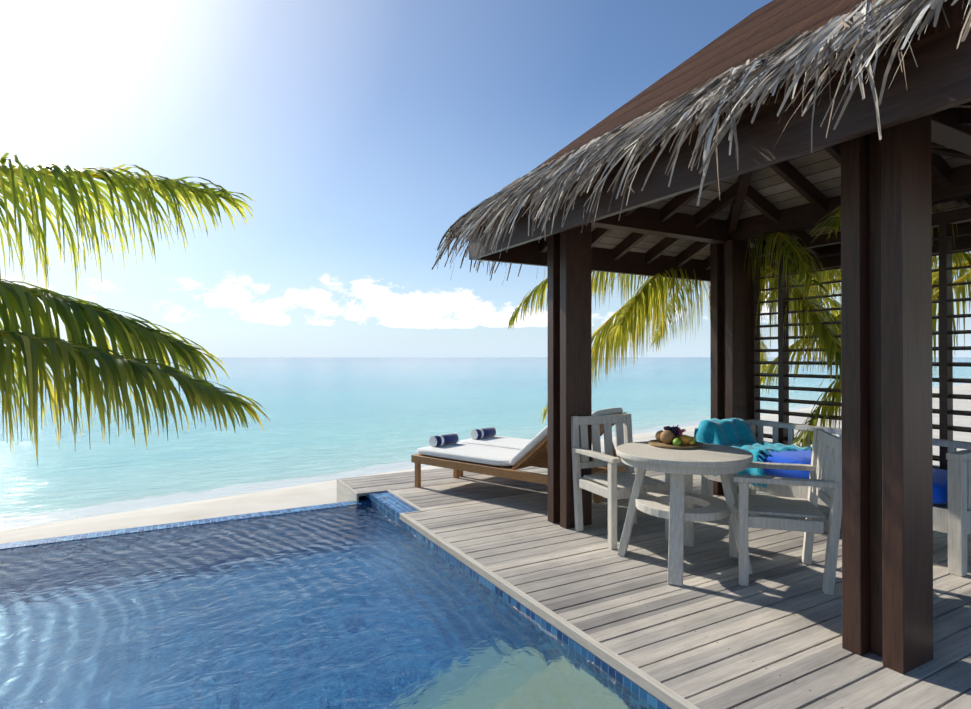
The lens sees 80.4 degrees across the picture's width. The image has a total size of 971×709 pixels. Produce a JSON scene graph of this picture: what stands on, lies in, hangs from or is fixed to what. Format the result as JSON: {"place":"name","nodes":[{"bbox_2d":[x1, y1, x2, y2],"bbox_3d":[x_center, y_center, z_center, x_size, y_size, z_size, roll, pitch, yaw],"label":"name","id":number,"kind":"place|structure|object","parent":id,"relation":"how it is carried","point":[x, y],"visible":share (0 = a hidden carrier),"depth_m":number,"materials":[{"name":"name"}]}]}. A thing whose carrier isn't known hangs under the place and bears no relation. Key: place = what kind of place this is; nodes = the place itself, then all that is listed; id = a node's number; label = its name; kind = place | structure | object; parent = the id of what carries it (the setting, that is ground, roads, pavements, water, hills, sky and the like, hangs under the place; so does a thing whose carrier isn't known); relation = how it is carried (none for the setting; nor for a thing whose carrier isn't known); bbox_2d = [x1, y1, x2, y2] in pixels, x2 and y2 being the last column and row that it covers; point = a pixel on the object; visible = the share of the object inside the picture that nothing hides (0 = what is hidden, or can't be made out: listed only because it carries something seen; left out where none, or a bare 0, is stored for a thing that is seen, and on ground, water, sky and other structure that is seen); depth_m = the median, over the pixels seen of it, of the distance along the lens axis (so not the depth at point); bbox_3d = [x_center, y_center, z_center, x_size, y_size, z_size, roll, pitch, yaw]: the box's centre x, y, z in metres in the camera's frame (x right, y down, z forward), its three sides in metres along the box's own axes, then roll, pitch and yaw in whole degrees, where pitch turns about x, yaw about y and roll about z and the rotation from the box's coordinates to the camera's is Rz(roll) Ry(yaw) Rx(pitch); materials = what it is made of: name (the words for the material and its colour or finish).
{"place":"outdoors","nodes":[
{"label":"outdoors","id":0,"kind":"place"},
{"bbox_2d":[0,499,370,549],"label":"pool edge","id":1,"kind":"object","parent":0,"point":[145,528],"depth_m":4.97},
{"bbox_2d":[0,357,970,530],"bbox_3d":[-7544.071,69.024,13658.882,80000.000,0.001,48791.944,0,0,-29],"label":"sea","id":2,"kind":"structure","parent":0,"point":[332,418],"depth_m":19.70,"materials":[{"name":"liquid"}]},
{"bbox_2d":[0,384,970,543],"bbox_3d":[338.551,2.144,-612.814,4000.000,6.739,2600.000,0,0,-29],"label":"sand ground","id":3,"kind":"structure","parent":0,"point":[313,494],"depth_m":7.28,"materials":[{"name":"beige sand"}]},
{"bbox_2d":[0,152,255,298],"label":"fronds","id":4,"kind":"object","parent":3,"relation":"on","point":[140,186],"visible":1,"depth_m":3.48,"materials":[{"name":"green plant"}]},
{"bbox_2d":[0,279,270,464],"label":"fronds","id":5,"kind":"object","parent":3,"relation":"on","point":[80,353],"visible":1,"depth_m":2.62,"materials":[{"name":"green plant"}]},
{"bbox_2d":[337,451,699,708],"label":"deck trim","id":6,"kind":"structure","parent":3,"relation":"on","point":[667,696],"depth_m":3.06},
{"bbox_2d":[411,425,607,502],"bbox_3d":[0.194,0.970,5.726,2.000,0.856,0.660,0,0,39],"label":"sun lounger","id":7,"kind":"object","parent":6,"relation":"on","point":[449,451],"visible":0.69,"depth_m":5.60,"materials":[{"name":"white fabric"}]},
{"bbox_2d":[459,407,626,500],"bbox_3d":[0.619,0.973,6.281,2.000,0.856,0.660,0,0,39],"label":"sun lounger","id":8,"kind":"object","parent":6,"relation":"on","point":[485,436],"visible":0.25,"depth_m":6.44,"materials":[{"name":"white fabric"}]},
{"bbox_2d":[547,114,932,673],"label":"wooden posts","id":9,"kind":"object","parent":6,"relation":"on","point":[886,395],"visible":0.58,"depth_m":2.65,"materials":[{"name":"brown wood"}]},
{"bbox_2d":[468,0,970,234],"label":"roof","id":10,"kind":"structure","parent":9,"relation":"on","point":[751,37],"depth_m":3.33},
{"bbox_2d":[432,0,970,295],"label":"thatch fringe","id":11,"kind":"object","parent":10,"relation":"hanging from","point":[866,31],"visible":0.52,"depth_m":2.62,"materials":[{"name":"plant"}]},
{"bbox_2d":[469,28,970,281],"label":"roof frame","id":12,"kind":"object","parent":9,"relation":"on","point":[938,80],"visible":0.62,"depth_m":3.44,"materials":[{"name":"brown wood"}]},
{"bbox_2d":[750,207,970,469],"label":"slatted screen","id":13,"kind":"object","parent":9,"relation":"attached to","point":[946,380],"visible":0.56,"depth_m":5.05,"materials":[{"name":"brown wood"}]},
{"bbox_2d":[365,492,671,708],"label":"pool tile border","id":14,"kind":"object","parent":3,"relation":"on","point":[390,505],"visible":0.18,"depth_m":3.44,"materials":[{"name":"blue tile"}]},
{"bbox_2d":[0,503,656,708],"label":"pool water","id":15,"kind":"structure","parent":14,"relation":"in","point":[366,606],"depth_m":3.09,"materials":[{"name":"blue liquid"}]},
{"bbox_2d":[339,452,970,708],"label":"deck boards","id":16,"kind":"object","parent":3,"relation":"on","point":[710,633],"visible":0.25,"depth_m":3.27,"materials":[{"name":"grey wood"}]},
{"bbox_2d":[571,414,669,549],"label":"chair","id":17,"kind":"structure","parent":16,"relation":"on","point":[620,485],"depth_m":4.54,"materials":[{"name":"grey wood"}]},
{"bbox_2d":[616,441,752,585],"bbox_3d":[1.310,1.016,3.829,0.860,0.755,0.860,0,0,-29],"label":"round table","id":18,"kind":"object","parent":16,"relation":"on","point":[682,467],"visible":0.96,"depth_m":3.63,"materials":[{"name":"grey wood"}]},
{"bbox_2d":[648,424,702,448],"bbox_3d":[1.333,0.566,4.038,0.370,0.146,0.370,0,0,-29],"label":"fruit platter","id":19,"kind":"object","parent":18,"relation":"on","point":[673,437],"visible":1,"depth_m":3.96,"materials":[{"name":"multicoloured food"}]},
{"bbox_2d":[729,428,841,594],"bbox_3d":[1.869,0.938,3.639,0.608,0.901,0.580,0,0,17],"label":"chair","id":20,"kind":"object","parent":16,"relation":"on","point":[823,482],"visible":0.79,"depth_m":3.44,"materials":[{"name":"grey wood"}]},
{"bbox_2d":[701,419,970,576],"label":"bench","id":21,"kind":"object","parent":16,"relation":"on","point":[952,501],"visible":0.33,"depth_m":3.74,"materials":[{"name":"grey wood"}]},
{"bbox_2d":[694,418,811,487],"bbox_3d":[2.368,0.844,5.102,0.610,0.494,0.835,0,0,-29],"label":"throw blanket","id":22,"kind":"object","parent":21,"relation":"on","point":[735,432],"visible":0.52,"depth_m":5.22,"materials":[{"name":"teal fabric"}]},
{"bbox_2d":[506,231,970,423],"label":"fronds","id":23,"kind":"object","parent":3,"relation":"on","point":[646,299],"visible":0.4,"depth_m":6.16,"materials":[{"name":"green plant"}]},
{"bbox_2d":[760,202,970,447],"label":"fronds","id":24,"kind":"object","parent":3,"relation":"on","point":[835,396],"visible":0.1,"depth_m":5.19,"materials":[{"name":"green plant"}]},
{"bbox_2d":[0,0,970,356],"label":"sky","id":25,"kind":"structure","parent":0,"point":[358,132],"materials":[{"name":"blue"}]},
{"bbox_2d":[538,148,970,259],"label":"ceiling","id":26,"kind":"structure","parent":0,"point":[820,170],"depth_m":4.98,"materials":[{"name":"brown wood"}]}
]}

